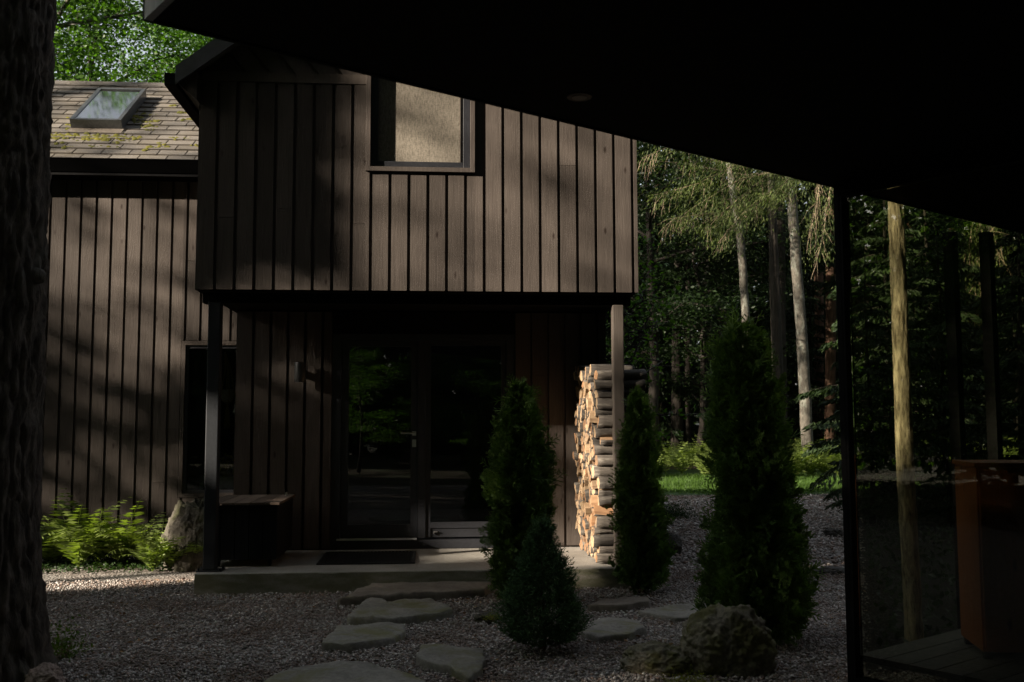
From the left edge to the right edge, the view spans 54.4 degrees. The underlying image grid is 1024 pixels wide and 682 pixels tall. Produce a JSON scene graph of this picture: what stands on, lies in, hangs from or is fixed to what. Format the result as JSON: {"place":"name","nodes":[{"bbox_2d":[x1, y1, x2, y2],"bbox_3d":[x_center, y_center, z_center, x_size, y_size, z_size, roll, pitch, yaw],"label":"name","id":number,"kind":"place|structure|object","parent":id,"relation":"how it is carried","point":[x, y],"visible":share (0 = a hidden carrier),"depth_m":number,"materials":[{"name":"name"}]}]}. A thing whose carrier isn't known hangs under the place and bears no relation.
{"place":"outdoors","nodes":[
{"label":"outdoors","id":0,"kind":"place"},
{"bbox_2d":[54,0,809,425],"label":"sky","id":1,"kind":"structure","parent":0,"point":[127,55],"materials":[{"name":"white"}]},
{"bbox_2d":[42,494,950,681],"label":"gravel drive","id":2,"kind":"structure","parent":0,"point":[54,575],"depth_m":7.11,"materials":[{"name":"gravel"}]},
{"bbox_2d":[0,0,59,681],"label":"tree","id":3,"kind":"object","parent":2,"relation":"on","point":[27,58],"visible":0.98,"depth_m":5.65,"materials":[{"name":"brown plant"}]},
{"bbox_2d":[24,662,65,681],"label":"boulder","id":4,"kind":"object","parent":2,"relation":"on","point":[46,672],"visible":1,"depth_m":5.34,"materials":[{"name":"stone"}]},
{"bbox_2d":[42,538,63,563],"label":"fern","id":5,"kind":"object","parent":2,"relation":"on","point":[49,552],"visible":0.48,"depth_m":10.05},
{"bbox_2d":[44,520,132,567],"bbox_3d":[-4.203,1.982,9.821,0.937,0.561,0.969,0,-5,-4],"label":"fern","id":6,"kind":"object","parent":2,"relation":"on","point":[78,557],"visible":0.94,"depth_m":9.81,"materials":[{"name":"plant"}]},
{"bbox_2d":[40,487,140,563],"bbox_3d":[-4.459,1.887,10.200,1.151,0.814,1.172,-3,-5,27],"label":"fern","id":7,"kind":"object","parent":2,"relation":"on","point":[58,513],"visible":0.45,"depth_m":10.01,"materials":[{"name":"plant"}]},
{"bbox_2d":[40,499,161,564],"bbox_3d":[-4.162,1.943,10.173,1.286,0.696,1.173,0,-5,-4],"label":"fern","id":8,"kind":"object","parent":2,"relation":"on","point":[98,554],"visible":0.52,"depth_m":10.08,"materials":[{"name":"plant"}]},
{"bbox_2d":[60,501,162,563],"bbox_3d":[-4.012,1.926,10.074,1.059,0.713,1.062,0,-5,-4],"label":"fern","id":9,"kind":"object","parent":2,"relation":"on","point":[117,546],"visible":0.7,"depth_m":10.02,"materials":[{"name":"plant"}]},
{"bbox_2d":[42,553,198,572],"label":"soil","id":10,"kind":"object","parent":2,"relation":"on","point":[106,564],"visible":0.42,"depth_m":9.87,"materials":[{"name":"soil"}]},
{"bbox_2d":[95,512,165,563],"bbox_3d":[-3.806,2.037,10.246,0.820,0.519,1.103,-4,-6,41],"label":"fern","id":11,"kind":"object","parent":2,"relation":"on","point":[130,540],"visible":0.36,"depth_m":10.06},
{"bbox_2d":[107,530,187,571],"bbox_3d":[-3.458,1.979,9.676,0.784,0.540,0.672,0,-5,-4],"label":"fern","id":12,"kind":"object","parent":2,"relation":"on","point":[144,554],"visible":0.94,"depth_m":9.62,"materials":[{"name":"plant"}]},
{"bbox_2d":[143,530,201,566],"bbox_3d":[-3.267,2.042,9.678,0.699,0.413,0.629,-4,-6,39],"label":"fern","id":13,"kind":"object","parent":2,"relation":"on","point":[170,561],"visible":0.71,"depth_m":9.66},
{"bbox_2d":[160,498,203,571],"bbox_3d":[-3.190,2.083,9.843,0.595,1.041,0.391,0,-5,-4],"label":"boulder","id":14,"kind":"object","parent":2,"relation":"on","point":[186,518],"visible":0.48,"depth_m":9.75,"materials":[{"name":"stone"}]},
{"bbox_2d":[264,660,424,681],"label":"stepping stone","id":15,"kind":"object","parent":2,"relation":"on","point":[346,671],"visible":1,"depth_m":5.46,"materials":[{"name":"stone"}]},
{"bbox_2d":[321,622,405,653],"bbox_3d":[-0.959,1.960,6.559,0.523,0.114,0.697,0,-5,-4],"label":"stepping stone","id":16,"kind":"object","parent":2,"relation":"on","point":[349,639],"visible":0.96,"depth_m":6.42,"materials":[{"name":"stone"}]},
{"bbox_2d":[347,597,452,626],"bbox_3d":[-0.818,2.024,7.413,0.762,0.124,0.872,0,-5,-4],"label":"stepping stone","id":17,"kind":"object","parent":2,"relation":"on","point":[399,611],"visible":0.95,"depth_m":7.21,"materials":[{"name":"stone"}]},
{"bbox_2d":[194,547,629,595],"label":"porch slab","id":18,"kind":"structure","parent":2,"relation":"on","point":[294,571],"depth_m":8.50,"materials":[{"name":"concrete"}]},
{"bbox_2d":[218,492,294,565],"bbox_3d":[-2.399,1.717,9.176,0.647,0.588,0.990,0,-5,-4],"label":"storage chest","id":19,"kind":"object","parent":18,"relation":"on","point":[255,527],"visible":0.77,"depth_m":8.73,"materials":[{"name":"brown wood"}]},
{"bbox_2d":[316,551,415,564],"bbox_3d":[-1.330,2.010,9.248,0.868,0.013,0.821,0,-5,-4],"label":"doormat","id":20,"kind":"object","parent":18,"relation":"on","point":[366,557],"visible":1,"depth_m":9.19,"materials":[{"name":"rubber"}]},
{"bbox_2d":[595,553,613,562],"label":"firewood log","id":21,"kind":"object","parent":18,"relation":"on","point":[601,557],"visible":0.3,"depth_m":8.79,"materials":[{"name":"brown wood"}]},
{"bbox_2d":[597,546,613,552],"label":"firewood log","id":22,"kind":"object","parent":21,"relation":"on","point":[605,549],"visible":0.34,"depth_m":8.81,"materials":[{"name":"brown wood"}]},
{"bbox_2d":[591,534,613,547],"bbox_3d":[0.931,1.766,8.860,0.454,0.117,0.138,-2,-27,-7],"label":"firewood log","id":23,"kind":"object","parent":22,"relation":"on","point":[602,540],"visible":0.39,"depth_m":8.80,"materials":[{"name":"brown wood"}]},
{"bbox_2d":[595,516,613,528],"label":"firewood log","id":24,"kind":"object","parent":23,"relation":"on","point":[602,521],"visible":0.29,"depth_m":8.80,"materials":[{"name":"brown wood"}]},
{"bbox_2d":[593,505,613,516],"bbox_3d":[0.928,1.530,8.890,0.411,0.079,0.155,3,35,-4],"label":"firewood log","id":25,"kind":"object","parent":24,"relation":"on","point":[600,511],"visible":0.34,"depth_m":8.85,"materials":[{"name":"brown wood"}]},
{"bbox_2d":[597,495,612,505],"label":"firewood log","id":26,"kind":"object","parent":25,"relation":"on","point":[604,500],"visible":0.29,"depth_m":8.84,"materials":[{"name":"brown wood"}]},
{"bbox_2d":[598,488,612,495],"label":"firewood log","id":27,"kind":"object","parent":26,"relation":"on","point":[605,492],"visible":0.26,"depth_m":8.87,"materials":[{"name":"brown wood"}]},
{"bbox_2d":[597,476,613,488],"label":"firewood log","id":28,"kind":"object","parent":27,"relation":"on","point":[602,482],"visible":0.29,"depth_m":8.83,"materials":[{"name":"brown wood"}]},
{"bbox_2d":[591,465,612,478],"bbox_3d":[0.951,1.166,8.921,0.467,0.128,0.154,-1,-8,-3],"label":"firewood log","id":29,"kind":"object","parent":28,"relation":"on","point":[597,471],"visible":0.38,"depth_m":8.86,"materials":[{"name":"brown wood"}]},
{"bbox_2d":[595,455,612,465],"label":"firewood log","id":30,"kind":"object","parent":29,"relation":"on","point":[603,460],"visible":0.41,"depth_m":8.86,"materials":[{"name":"brown wood"}]},
{"bbox_2d":[593,444,612,454],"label":"firewood log","id":31,"kind":"object","parent":30,"relation":"on","point":[603,449],"visible":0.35,"depth_m":8.89,"materials":[{"name":"brown wood"}]},
{"bbox_2d":[600,437,612,444],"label":"firewood log","id":32,"kind":"object","parent":31,"relation":"on","point":[606,440],"visible":0.34,"depth_m":8.87,"materials":[{"name":"brown wood"}]},
{"bbox_2d":[593,425,611,437],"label":"firewood log","id":33,"kind":"object","parent":32,"relation":"on","point":[603,432],"visible":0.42,"depth_m":8.90,"materials":[{"name":"brown wood"}]},
{"bbox_2d":[589,411,597,422],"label":"firewood log","id":34,"kind":"object","parent":33,"relation":"on","point":[593,418],"visible":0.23,"depth_m":8.98,"materials":[{"name":"brown wood"}]},
{"bbox_2d":[594,407,625,416],"bbox_3d":[0.966,0.625,8.977,0.454,0.101,0.106,-2,21,-3],"label":"firewood log","id":35,"kind":"object","parent":34,"relation":"on","point":[598,412],"visible":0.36,"depth_m":8.92,"materials":[{"name":"brown wood"}]},
{"bbox_2d":[596,398,628,409],"bbox_3d":[0.967,0.564,8.925,0.424,0.108,0.094,0,-19,-1],"label":"firewood log","id":36,"kind":"object","parent":35,"relation":"on","point":[605,403],"visible":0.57,"depth_m":8.89,"materials":[{"name":"brown wood"}]},
{"bbox_2d":[594,390,642,397],"bbox_3d":[0.964,0.483,9.012,0.428,0.080,0.157,1,-10,-7],"label":"firewood log","id":37,"kind":"object","parent":36,"relation":"on","point":[602,393],"visible":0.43,"depth_m":8.95,"materials":[{"name":"brown wood"}]},
{"bbox_2d":[594,379,645,390],"bbox_3d":[0.968,0.395,8.950,0.472,0.105,0.089,0,11,-5],"label":"firewood log","id":38,"kind":"object","parent":37,"relation":"on","point":[604,385],"visible":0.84,"depth_m":8.92,"materials":[{"name":"brown wood"}]},
{"bbox_2d":[594,369,646,379],"bbox_3d":[0.979,0.312,8.999,0.460,0.118,0.138,-1,-17,-6],"label":"firewood log","id":39,"kind":"object","parent":38,"relation":"on","point":[631,374],"visible":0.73,"depth_m":8.95,"materials":[{"name":"brown wood"}]},
{"bbox_2d":[337,581,493,608],"bbox_3d":[-0.783,2.096,8.382,1.261,0.139,1.213,0,-5,-4],"label":"stepping stone","id":40,"kind":"object","parent":2,"relation":"on","point":[439,590],"visible":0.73,"depth_m":8.07,"materials":[{"name":"stone"}]},
{"bbox_2d":[416,644,485,681],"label":"stepping stone","id":41,"kind":"object","parent":2,"relation":"on","point":[466,664],"visible":0.96,"depth_m":5.79,"materials":[{"name":"stone"}]},
{"bbox_2d":[478,374,567,603],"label":"thuja","id":42,"kind":"object","parent":2,"relation":"on","point":[519,488],"visible":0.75,"depth_m":7.76,"materials":[{"name":"green plant"}]},
{"bbox_2d":[488,510,594,651],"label":"dwarf spruce","id":43,"kind":"object","parent":2,"relation":"on","point":[516,598],"visible":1,"depth_m":6.17,"materials":[{"name":"green plant"}]},
{"bbox_2d":[142,0,1023,681],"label":"pavilion","id":44,"kind":"structure","parent":2,"relation":"on","point":[918,104],"depth_m":3.85,"materials":[{"name":"black paint"}]},
{"bbox_2d":[952,460,1023,659],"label":"wooden cabinet","id":45,"kind":"object","parent":44,"relation":"on","point":[990,513],"visible":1,"depth_m":5.15,"materials":[{"name":"brown wood"}]},
{"bbox_2d":[581,617,646,643],"bbox_3d":[0.676,1.975,6.760,0.463,0.108,0.622,0,-5,-4],"label":"stepping stone","id":46,"kind":"object","parent":2,"relation":"on","point":[610,629],"visible":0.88,"depth_m":6.63,"materials":[{"name":"stone"}]},
{"bbox_2d":[587,596,649,613],"bbox_3d":[0.839,2.051,7.686,0.637,0.107,0.304,4,-6,-41],"label":"stepping stone","id":47,"kind":"object","parent":2,"relation":"on","point":[624,603],"visible":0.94,"depth_m":7.58,"materials":[{"name":"stone"}]},
{"bbox_2d":[605,384,677,594],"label":"thuja","id":48,"kind":"object","parent":2,"relation":"on","point":[645,555],"visible":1,"depth_m":8.35,"materials":[{"name":"green plant"}]},
{"bbox_2d":[619,640,693,677],"bbox_3d":[0.871,1.870,5.725,0.517,0.279,0.345,0,-5,-4],"label":"boulder","id":49,"kind":"object","parent":2,"relation":"on","point":[654,657],"visible":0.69,"depth_m":5.62,"materials":[{"name":"stone"}]},
{"bbox_2d":[605,229,708,439],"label":"sapling","id":50,"kind":"object","parent":2,"relation":"on","point":[636,302],"visible":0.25,"depth_m":14.57,"materials":[{"name":"green plant"}]},
{"bbox_2d":[638,603,706,622],"bbox_3d":[1.300,2.033,7.387,0.597,0.092,0.484,4,-7,-44],"label":"stepping stone","id":51,"kind":"object","parent":2,"relation":"on","point":[675,613],"visible":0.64,"depth_m":7.32,"materials":[{"name":"stone"}]},
{"bbox_2d":[661,496,708,519],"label":"shrub","id":52,"kind":"object","parent":2,"relation":"on","point":[676,512],"visible":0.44,"depth_m":14.88,"materials":[{"name":"green plant"}]},
{"bbox_2d":[678,603,777,680],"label":"boulder","id":53,"kind":"object","parent":2,"relation":"on","point":[724,641],"visible":0.88,"depth_m":5.60,"materials":[{"name":"stone"}]},
{"bbox_2d":[689,302,825,646],"bbox_3d":[1.630,0.867,6.551,0.994,2.276,0.897,0,-5,-4],"label":"thuja","id":54,"kind":"object","parent":2,"relation":"on","point":[756,558],"visible":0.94,"depth_m":6.38,"materials":[{"name":"green plant"}]},
{"bbox_3d":[9.398,2.446,13.017,9.292,0.024,18.793,-2,-5,19],"label":"planting bed","id":55,"kind":"object","parent":2,"relation":"on","visible":0},
{"bbox_2d":[807,256,946,530],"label":"young conifer","id":56,"kind":"object","parent":55,"relation":"on","point":[870,430],"visible":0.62,"depth_m":13.86,"materials":[{"name":"green plant"}]},
{"bbox_2d":[888,201,923,642],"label":"young tree","id":57,"kind":"object","parent":55,"relation":"on","point":[909,540],"visible":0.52,"depth_m":6.10,"materials":[{"name":"brown plant"}]},
{"bbox_2d":[836,214,1003,500],"bbox_3d":[6.287,0.354,16.117,2.368,5.159,2.508,3,-5,-31],"label":"young conifer","id":58,"kind":"object","parent":55,"relation":"on","point":[916,356],"visible":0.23,"depth_m":16.04,"materials":[{"name":"green plant"}]},
{"bbox_2d":[858,222,1020,526],"bbox_3d":[5.832,0.528,13.474,2.098,4.315,1.980,1,-5,-15],"label":"young conifer","id":59,"kind":"object","parent":55,"relation":"on","point":[942,429],"visible":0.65,"depth_m":13.41,"materials":[{"name":"green plant"}]},
{"bbox_2d":[920,229,1023,502],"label":"young conifer","id":60,"kind":"object","parent":55,"relation":"on","point":[1017,354],"visible":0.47,"depth_m":15.68,"materials":[{"name":"green plant"}]},
{"bbox_2d":[56,568,942,681],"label":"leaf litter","id":61,"kind":"object","parent":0,"point":[155,639],"visible":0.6,"depth_m":6.56,"materials":[{"name":"brown plant"}]},
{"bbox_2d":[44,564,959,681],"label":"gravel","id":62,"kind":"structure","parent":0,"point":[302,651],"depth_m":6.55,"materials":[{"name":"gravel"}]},
{"bbox_2d":[50,614,104,661],"bbox_3d":[-2.767,1.823,6.107,0.426,0.269,0.464,4,-6,-40],"label":"leafy weed","id":63,"kind":"object","parent":62,"relation":"on","point":[62,649],"visible":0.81,"depth_m":6.09,"materials":[{"name":"plant"}]},
{"bbox_2d":[663,493,865,572],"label":"gravel","id":64,"kind":"structure","parent":0,"point":[838,520],"depth_m":13.18,"materials":[{"name":"gravel"}]},
{"bbox_2d":[658,464,915,495],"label":"ground","id":65,"kind":"structure","parent":0,"point":[671,467],"depth_m":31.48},
{"bbox_2d":[54,0,202,82],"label":"leafy tree","id":66,"kind":"object","parent":65,"relation":"on","point":[144,67],"visible":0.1,"depth_m":27.36,"materials":[{"name":"green plant"}]},
{"bbox_2d":[53,0,209,81],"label":"leafy tree","id":67,"kind":"object","parent":65,"relation":"on","point":[59,40],"visible":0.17,"depth_m":21.59,"materials":[{"name":"green plant"}]},
{"bbox_2d":[87,0,194,82],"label":"leafy tree","id":68,"kind":"object","parent":65,"relation":"on","point":[151,59],"visible":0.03,"depth_m":36.97,"materials":[{"name":"green plant"}]},
{"bbox_2d":[109,7,212,82],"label":"leafy tree","id":69,"kind":"object","parent":65,"relation":"on","point":[188,37],"visible":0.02,"depth_m":32.85,"materials":[{"name":"green plant"}]},
{"bbox_2d":[40,39,637,571],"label":"wooden house","id":70,"kind":"structure","parent":65,"relation":"on","point":[414,279],"depth_m":9.95,"materials":[{"name":"wood"}]},
{"bbox_2d":[178,341,235,497],"bbox_3d":[-3.259,0.861,11.044,0.815,1.720,0.082,0,-5,-4],"label":"side window","id":71,"kind":"structure","parent":70,"relation":"in","point":[186,346],"depth_m":10.99,"materials":[{"name":"black"}]},
{"bbox_2d":[199,452,233,489],"bbox_3d":[-3.192,1.546,11.172,0.565,0.603,0.273,0,-5,-4],"label":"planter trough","id":72,"kind":"object","parent":70,"relation":"in","point":[226,481],"visible":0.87,"depth_m":11.07,"materials":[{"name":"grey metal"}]},
{"bbox_2d":[294,362,306,381],"bbox_3d":[-2.095,0.312,9.877,0.116,0.196,0.191,0,-5,-4],"label":"wall lamp","id":73,"kind":"object","parent":70,"relation":"attached to","point":[300,371],"visible":1,"depth_m":9.79,"materials":[{"name":"brown metal"}]},
{"bbox_2d":[340,340,417,537],"bbox_3d":[-1.331,0.979,10.006,0.763,1.975,0.118,0,-5,-4],"label":"door","id":74,"kind":"structure","parent":70,"relation":"in","point":[379,418],"depth_m":10.03,"materials":[{"name":"black glass"}]},
{"bbox_2d":[366,75,474,173],"bbox_3d":[-0.808,-2.120,8.844,0.955,1.280,0.117,0,-5,-4],"label":"upper window","id":75,"kind":"structure","parent":70,"relation":"in","point":[409,129],"depth_m":8.86,"materials":[{"name":"black paint"}]},
{"bbox_2d":[425,340,505,536],"bbox_3d":[-0.465,0.983,10.101,0.816,1.978,0.064,0,-5,-4],"label":"fixed window","id":76,"kind":"structure","parent":70,"relation":"in","point":[464,379],"depth_m":10.10,"materials":[{"name":"black glass"}]},
{"bbox_2d":[606,191,707,446],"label":"young conifer","id":77,"kind":"object","parent":65,"relation":"on","point":[692,427],"visible":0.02,"depth_m":38.95,"materials":[{"name":"green plant"}]},
{"bbox_2d":[606,206,711,452],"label":"young conifer","id":78,"kind":"object","parent":65,"relation":"on","point":[663,422],"visible":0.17,"depth_m":35.94,"materials":[{"name":"green plant"}]},
{"bbox_2d":[684,167,690,445],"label":"dark tree","id":79,"kind":"object","parent":65,"relation":"on","point":[687,368],"visible":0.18,"depth_m":34.50,"materials":[{"name":"brown plant"}]},
{"bbox_2d":[637,147,762,464],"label":"conifer","id":80,"kind":"object","parent":65,"relation":"on","point":[677,420],"visible":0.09,"depth_m":34.50,"materials":[{"name":"green plant"}]},
{"bbox_2d":[646,158,814,472],"bbox_3d":[7.462,-5.965,28.240,4.986,19.524,6.833,-4,-6,38],"label":"pale tree","id":81,"kind":"object","parent":65,"relation":"on","point":[802,345],"visible":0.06,"depth_m":28.23,"materials":[{"name":"grey plant"}]},
{"bbox_2d":[634,146,828,467],"bbox_3d":[6.373,-1.979,32.503,8.284,12.322,8.932,-2,-5,17],"label":"leafy tree","id":82,"kind":"object","parent":65,"relation":"on","point":[695,394],"visible":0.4,"depth_m":32.46,"materials":[{"name":"green plant"}]},
{"bbox_2d":[623,151,852,341],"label":"leafy tree","id":83,"kind":"object","parent":65,"relation":"on","point":[765,288],"visible":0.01,"depth_m":43.95,"materials":[{"name":"green plant"}]},
{"bbox_2d":[726,163,749,345],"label":"pale tree","id":84,"kind":"object","parent":65,"relation":"on","point":[744,296],"visible":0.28,"depth_m":25.71,"materials":[{"name":"grey plant"}]},
{"bbox_2d":[663,172,813,397],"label":"leafy tree","id":85,"kind":"object","parent":65,"relation":"on","point":[765,319],"visible":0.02,"depth_m":45.48,"materials":[{"name":"green plant"}]},
{"bbox_2d":[606,140,879,452],"bbox_3d":[4.036,-3.586,29.385,10.658,14.992,9.619,-4,-6,39],"label":"leafy tree","id":86,"kind":"object","parent":65,"relation":"on","point":[690,306],"visible":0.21,"depth_m":29.17,"materials":[{"name":"green plant"}]},
{"bbox_2d":[637,144,858,438],"bbox_3d":[5.459,-3.026,24.728,5.723,13.105,4.431,0,-5,-4],"label":"hemlock","id":87,"kind":"object","parent":65,"relation":"on","point":[772,195],"visible":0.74,"depth_m":24.27,"materials":[{"name":"green plant"}]},
{"bbox_2d":[683,157,816,321],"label":"conifer","id":88,"kind":"object","parent":65,"relation":"on","point":[791,300],"visible":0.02,"depth_m":39.28,"materials":[{"name":"green plant"}]},
{"bbox_2d":[753,169,787,424],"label":"dark tree","id":89,"kind":"object","parent":65,"relation":"on","point":[780,224],"depth_m":31.88,"materials":[{"name":"brown plant"}]},
{"bbox_2d":[674,154,874,324],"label":"conifer","id":90,"kind":"object","parent":65,"relation":"on","point":[782,216],"visible":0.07,"depth_m":33.17,"materials":[{"name":"green plant"}]},
{"bbox_2d":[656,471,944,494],"bbox_3d":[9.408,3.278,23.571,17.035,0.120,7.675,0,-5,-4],"label":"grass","id":91,"kind":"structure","parent":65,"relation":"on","point":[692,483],"depth_m":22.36,"materials":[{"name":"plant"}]},
{"bbox_2d":[753,194,863,446],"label":"leafy tree","id":92,"kind":"object","parent":65,"relation":"on","point":[788,355],"visible":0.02,"depth_m":54.95,"materials":[{"name":"green plant"}]},
{"bbox_2d":[606,183,1023,436],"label":"wood","id":93,"kind":"object","parent":65,"relation":"on","point":[796,350],"depth_m":65.67,"materials":[{"name":"green plant"}]},
{"bbox_2d":[813,194,823,436],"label":"dark tree","id":94,"kind":"object","parent":65,"relation":"on","point":[819,312],"visible":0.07,"depth_m":41.16,"materials":[{"name":"brown plant"}]},
{"bbox_2d":[785,231,857,442],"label":"young conifer","id":95,"kind":"object","parent":65,"relation":"on","point":[816,351],"visible":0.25,"depth_m":39.33,"materials":[{"name":"green plant"}]},
{"bbox_2d":[786,255,856,445],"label":"young conifer","id":96,"kind":"object","parent":65,"relation":"on","point":[795,363],"visible":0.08,"depth_m":43.42,"materials":[{"name":"green plant"}]},
{"bbox_2d":[824,196,835,440],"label":"dark tree","id":97,"kind":"object","parent":65,"relation":"on","point":[830,360],"visible":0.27,"depth_m":37.00,"materials":[{"name":"brown plant"}]},
{"bbox_2d":[658,435,1017,475],"bbox_3d":[10.966,3.254,29.547,20.836,1.178,9.860,0,-5,-4],"label":"fern bed","id":98,"kind":"object","parent":65,"relation":"on","point":[686,457],"visible":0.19,"depth_m":26.32,"materials":[{"name":"plant"}]},
{"bbox_2d":[767,186,943,445],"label":"conifer","id":99,"kind":"object","parent":65,"relation":"on","point":[855,205],"visible":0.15,"depth_m":33.36,"materials":[{"name":"green plant"}]},
{"bbox_2d":[800,200,942,424],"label":"conifer","id":100,"kind":"object","parent":65,"relation":"on","point":[813,215],"visible":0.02,"depth_m":46.31,"materials":[{"name":"green plant"}]},
{"bbox_2d":[795,196,979,491],"bbox_3d":[7.603,-0.390,20.250,3.649,7.505,3.444,-1,-5,16],"label":"young conifer","id":101,"kind":"object","parent":65,"relation":"on","point":[867,240],"visible":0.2,"depth_m":20.14,"materials":[{"name":"green plant"}]},
{"bbox_2d":[853,200,970,425],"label":"conifer","id":102,"kind":"object","parent":65,"relation":"on","point":[871,215],"visible":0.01,"depth_m":43.56,"materials":[{"name":"green plant"}]},
{"bbox_2d":[855,206,1016,467],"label":"young conifer","id":103,"kind":"object","parent":65,"relation":"on","point":[968,267],"visible":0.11,"depth_m":21.32,"materials":[{"name":"green plant"}]},
{"bbox_2d":[853,202,1023,436],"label":"leafy tree","id":104,"kind":"object","parent":65,"relation":"on","point":[942,226],"visible":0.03,"depth_m":33.66,"materials":[{"name":"green plant"}]},
{"bbox_2d":[929,226,1013,441],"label":"young conifer","id":105,"kind":"object","parent":65,"relation":"on","point":[974,366],"visible":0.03,"depth_m":39.10,"materials":[{"name":"green plant"}]},
{"bbox_2d":[952,218,1021,348],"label":"hemlock","id":106,"kind":"object","parent":65,"relation":"on","point":[977,258],"visible":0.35,"depth_m":21.32,"materials":[{"name":"green plant"}]},
{"bbox_2d":[959,229,1023,439],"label":"young conifer","id":107,"kind":"object","parent":65,"relation":"on","point":[1009,334],"visible":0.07,"depth_m":35.95,"materials":[{"name":"green plant"}]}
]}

